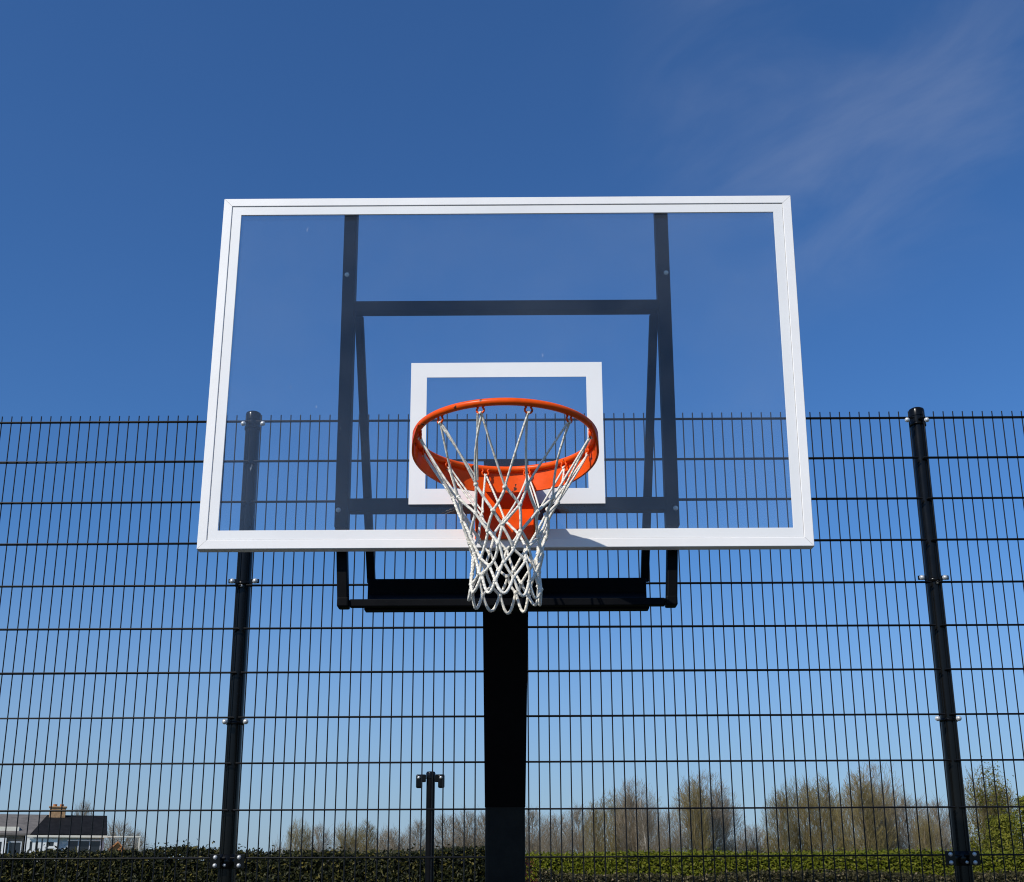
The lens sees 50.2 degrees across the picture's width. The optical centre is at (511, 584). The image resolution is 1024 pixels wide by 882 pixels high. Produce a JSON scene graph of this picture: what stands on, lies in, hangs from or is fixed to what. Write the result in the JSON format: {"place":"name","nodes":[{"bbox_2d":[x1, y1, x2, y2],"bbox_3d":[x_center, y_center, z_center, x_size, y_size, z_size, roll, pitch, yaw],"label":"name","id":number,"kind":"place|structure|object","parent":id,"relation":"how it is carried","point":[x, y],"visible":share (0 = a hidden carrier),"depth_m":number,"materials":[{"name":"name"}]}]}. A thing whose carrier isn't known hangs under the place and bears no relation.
{"place":"outdoors","nodes":[
{"label":"outdoors","id":0,"kind":"place"},
{"bbox_2d":[0,814,46,854],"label":"house","id":1,"kind":"structure","parent":0,"point":[21,830],"depth_m":57.78,"materials":[{"name":"grey tile"}]},
{"bbox_2d":[0,838,6,853],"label":"window","id":2,"kind":"structure","parent":1,"relation":"in","point":[1,839],"depth_m":56.87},
{"bbox_2d":[7,841,21,854],"bbox_3d":[-26.024,14.161,57.073,0.650,1.400,0.050,5,-16,-21],"label":"window","id":3,"kind":"structure","parent":1,"relation":"in","point":[10,843],"depth_m":57.17,"materials":[{"name":"glass"}]},
{"bbox_2d":[108,842,123,850],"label":"garden shed","id":4,"kind":"structure","parent":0,"point":[116,846],"depth_m":57.47,"materials":[{"name":"wood"}]},
{"bbox_2d":[0,0,1023,860],"label":"sky","id":5,"kind":"structure","parent":0,"point":[893,130],"materials":[{"name":"blue"}]},
{"label":"ground","id":6,"kind":"structure","parent":0,"visible":0},
{"bbox_2d":[70,799,92,815],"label":"bare tree","id":7,"kind":"object","parent":6,"relation":"on","point":[86,808],"visible":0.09,"depth_m":110.83,"materials":[{"name":"grey plant"}]},
{"bbox_2d":[24,804,140,852],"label":"dark roofed house","id":8,"kind":"structure","parent":6,"relation":"on","point":[65,832],"depth_m":58.38,"materials":[{"name":"tile"}]},
{"bbox_2d":[26,838,41,852],"bbox_3d":[-25.032,13.981,57.091,0.700,1.350,0.050,5,-16,-21],"label":"window","id":9,"kind":"structure","parent":8,"relation":"in","point":[31,842],"depth_m":57.16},
{"bbox_2d":[42,838,57,850],"bbox_3d":[-24.302,14.050,57.370,0.700,1.350,0.050,5,-16,-21],"label":"window","id":10,"kind":"structure","parent":8,"relation":"in","point":[52,842],"depth_m":57.47,"materials":[{"name":"white glass"}]},
{"bbox_2d":[67,840,100,852],"bbox_3d":[-22.775,14.350,58.014,1.700,1.480,0.050,5,-16,-21],"label":"window","id":11,"kind":"structure","parent":8,"relation":"in","point":[95,844],"depth_m":58.16,"materials":[{"name":"glass"}]},
{"bbox_2d":[103,819,146,851],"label":"bare tree","id":12,"kind":"object","parent":6,"relation":"on","point":[114,838],"visible":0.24,"depth_m":73.20,"materials":[{"name":"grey plant"}]},
{"bbox_2d":[121,829,149,850],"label":"bare tree","id":13,"kind":"object","parent":6,"relation":"on","point":[138,840],"visible":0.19,"depth_m":77.15,"materials":[{"name":"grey plant"}]},
{"bbox_2d":[0,838,484,881],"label":"dark hedge","id":14,"kind":"object","parent":6,"relation":"on","point":[240,873],"visible":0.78,"depth_m":8.80,"materials":[{"name":"green plant"}]},
{"bbox_2d":[283,816,315,851],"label":"bare tree","id":15,"kind":"object","parent":6,"relation":"on","point":[296,838],"visible":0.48,"depth_m":90.52,"materials":[{"name":"brown plant"}]},
{"bbox_2d":[304,824,338,853],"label":"bare tree","id":16,"kind":"object","parent":6,"relation":"on","point":[318,838],"visible":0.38,"depth_m":96.34,"materials":[{"name":"grey plant"}]},
{"bbox_2d":[330,821,368,853],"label":"bare tree","id":17,"kind":"object","parent":6,"relation":"on","point":[350,844],"visible":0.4,"depth_m":93.46,"materials":[{"name":"brown plant"}]},
{"bbox_2d":[351,820,382,853],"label":"bare tree","id":18,"kind":"object","parent":6,"relation":"on","point":[372,833],"visible":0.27,"depth_m":97.25,"materials":[{"name":"brown plant"}]},
{"bbox_2d":[270,822,479,853],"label":"thicket","id":19,"kind":"object","parent":6,"relation":"on","point":[382,834],"visible":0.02,"depth_m":103.16,"materials":[{"name":"plant"}]},
{"bbox_2d":[368,824,418,853],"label":"bare tree","id":20,"kind":"object","parent":6,"relation":"on","point":[384,845],"visible":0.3,"depth_m":90.35,"materials":[{"name":"brown plant"}]},
{"bbox_2d":[402,817,435,851],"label":"bare tree","id":21,"kind":"object","parent":6,"relation":"on","point":[417,827],"visible":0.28,"depth_m":95.37,"materials":[{"name":"brown plant"}]},
{"bbox_2d":[416,771,444,881],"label":"short post","id":22,"kind":"object","parent":6,"relation":"on","point":[427,778],"visible":0.89,"depth_m":7.38,"materials":[{"name":"black metal"}]},
{"bbox_2d":[422,811,463,848],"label":"bare tree","id":23,"kind":"object","parent":6,"relation":"on","point":[438,827],"visible":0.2,"depth_m":99.39,"materials":[{"name":"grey plant"}]},
{"bbox_2d":[440,805,484,859],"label":"bare tree","id":24,"kind":"object","parent":6,"relation":"on","point":[469,841],"visible":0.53,"depth_m":94.39,"materials":[{"name":"brown plant"}]},
{"bbox_2d":[469,811,484,846],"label":"bare tree","id":25,"kind":"object","parent":6,"relation":"on","point":[483,821],"visible":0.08,"depth_m":98.39,"materials":[{"name":"grey plant"}]},
{"bbox_2d":[525,858,539,881],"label":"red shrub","id":26,"kind":"object","parent":6,"relation":"on","point":[527,864],"visible":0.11,"depth_m":9.12,"materials":[{"name":"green plant"}]},
{"bbox_2d":[525,806,555,853],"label":"bare tree","id":27,"kind":"object","parent":6,"relation":"on","point":[532,829],"visible":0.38,"depth_m":104.02,"materials":[{"name":"brown plant"}]},
{"bbox_2d":[530,812,580,854],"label":"bare tree","id":28,"kind":"object","parent":6,"relation":"on","point":[556,843],"visible":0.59,"depth_m":92.29,"materials":[{"name":"brown plant"}]},
{"bbox_2d":[554,799,607,853],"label":"bare tree","id":29,"kind":"object","parent":6,"relation":"on","point":[576,816],"visible":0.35,"depth_m":107.74,"materials":[{"name":"brown plant"}]},
{"bbox_2d":[578,801,616,852],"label":"bare tree","id":30,"kind":"object","parent":6,"relation":"on","point":[598,819],"visible":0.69,"depth_m":98.35,"materials":[{"name":"brown plant"}]},
{"bbox_2d":[590,788,645,851],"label":"bare tree","id":31,"kind":"object","parent":6,"relation":"on","point":[613,820],"visible":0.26,"depth_m":104.22,"materials":[{"name":"brown plant"}]},
{"bbox_2d":[609,777,664,852],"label":"bare tree","id":32,"kind":"object","parent":6,"relation":"on","point":[630,839],"visible":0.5,"depth_m":100.14,"materials":[{"name":"brown plant"}]},
{"bbox_2d":[632,787,661,851],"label":"bare tree","id":33,"kind":"object","parent":6,"relation":"on","point":[651,820],"visible":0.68,"depth_m":96.64,"materials":[{"name":"plant"}]},
{"bbox_2d":[649,805,689,858],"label":"bare tree","id":34,"kind":"object","parent":6,"relation":"on","point":[674,842],"visible":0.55,"depth_m":95.27,"materials":[{"name":"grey plant"}]},
{"bbox_2d":[669,775,715,851],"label":"bare tree","id":35,"kind":"object","parent":6,"relation":"on","point":[693,821],"visible":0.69,"depth_m":97.44,"materials":[{"name":"brown plant"}]},
{"bbox_2d":[671,769,740,858],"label":"bare tree","id":36,"kind":"object","parent":6,"relation":"on","point":[716,820],"visible":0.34,"depth_m":101.39,"materials":[{"name":"brown plant"}]},
{"bbox_2d":[706,777,746,852],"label":"bare tree","id":37,"kind":"object","parent":6,"relation":"on","point":[730,840],"visible":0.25,"depth_m":105.18,"materials":[{"name":"brown plant"}]},
{"bbox_2d":[470,846,1023,881],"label":"green hedge","id":38,"kind":"object","parent":6,"relation":"on","point":[774,864],"visible":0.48,"depth_m":13.63,"materials":[{"name":"green plant"}]},
{"bbox_2d":[733,822,775,853],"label":"bare tree","id":39,"kind":"object","parent":6,"relation":"on","point":[750,836],"visible":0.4,"depth_m":109.70,"materials":[{"name":"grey plant"}]},
{"bbox_2d":[526,827,997,853],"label":"thicket","id":40,"kind":"object","parent":6,"relation":"on","point":[743,841],"visible":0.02,"depth_m":111.06,"materials":[{"name":"plant"}]},
{"bbox_2d":[759,785,798,853],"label":"bare tree","id":41,"kind":"object","parent":6,"relation":"on","point":[783,840],"visible":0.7,"depth_m":98.25,"materials":[{"name":"brown plant"}]},
{"bbox_2d":[537,865,1023,881],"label":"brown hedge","id":42,"kind":"object","parent":6,"relation":"on","point":[851,877],"visible":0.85,"depth_m":11.18,"materials":[{"name":"green plant"}]},
{"bbox_2d":[771,775,821,852],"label":"bare tree","id":43,"kind":"object","parent":6,"relation":"on","point":[790,793],"visible":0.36,"depth_m":102.26,"materials":[{"name":"brown plant"}]},
{"bbox_2d":[792,774,848,852],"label":"bare tree","id":44,"kind":"object","parent":6,"relation":"on","point":[824,803],"visible":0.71,"depth_m":99.40,"materials":[{"name":"brown plant"}]},
{"bbox_2d":[816,787,861,851],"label":"bare tree","id":45,"kind":"object","parent":6,"relation":"on","point":[839,826],"visible":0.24,"depth_m":104.89,"materials":[{"name":"brown plant"}]},
{"bbox_2d":[833,771,899,857],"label":"bare tree","id":46,"kind":"object","parent":6,"relation":"on","point":[870,837],"visible":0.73,"depth_m":96.36,"materials":[{"name":"brown plant"}]},
{"bbox_2d":[841,762,911,851],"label":"bare tree","id":47,"kind":"object","parent":6,"relation":"on","point":[888,785],"visible":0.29,"depth_m":101.09,"materials":[{"name":"brown plant"}]},
{"bbox_2d":[875,779,917,850],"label":"bare tree","id":48,"kind":"object","parent":6,"relation":"on","point":[896,814],"visible":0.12,"depth_m":104.22,"materials":[{"name":"brown plant"}]},
{"bbox_2d":[881,795,949,850],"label":"bare tree","id":49,"kind":"object","parent":6,"relation":"on","point":[910,825],"visible":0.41,"depth_m":100.24,"materials":[{"name":"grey plant"}]},
{"bbox_2d":[909,808,944,857],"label":"bare tree","id":50,"kind":"object","parent":6,"relation":"on","point":[923,832],"visible":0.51,"depth_m":94.22,"materials":[{"name":"brown plant"}]},
{"bbox_2d":[917,796,971,850],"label":"bare tree","id":51,"kind":"object","parent":6,"relation":"on","point":[944,822],"visible":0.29,"depth_m":104.02,"materials":[{"name":"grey plant"}]},
{"bbox_2d":[950,761,1021,851],"bbox_3d":[26.930,13.691,61.507,4.212,8.133,4.261,9,-17,-33],"label":"leafing tree","id":52,"kind":"object","parent":6,"relation":"on","point":[982,812],"visible":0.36,"depth_m":61.32,"materials":[{"name":"green plant"}]},
{"bbox_2d":[974,813,1023,852],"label":"green bush","id":53,"kind":"object","parent":6,"relation":"on","point":[1004,825],"visible":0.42,"depth_m":43.55,"materials":[{"name":"green plant"}]},
{"bbox_2d":[1007,796,1023,851],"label":"green bush","id":54,"kind":"object","parent":6,"relation":"on","point":[1015,812],"visible":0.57,"depth_m":42.01,"materials":[{"name":"green plant"}]},
{"label":"court surface","id":55,"kind":"structure","parent":0,"visible":0},
{"bbox_2d":[197,196,813,881],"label":"basketball goal","id":56,"kind":"object","parent":55,"relation":"on","point":[505,504],"visible":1,"depth_m":3.33,"materials":[{"name":"black paint"}]},
{"bbox_2d":[0,407,1023,881],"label":"fence","id":57,"kind":"object","parent":55,"relation":"on","point":[962,857],"visible":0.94,"depth_m":4.88,"materials":[{"name":"black metal"}]}
]}

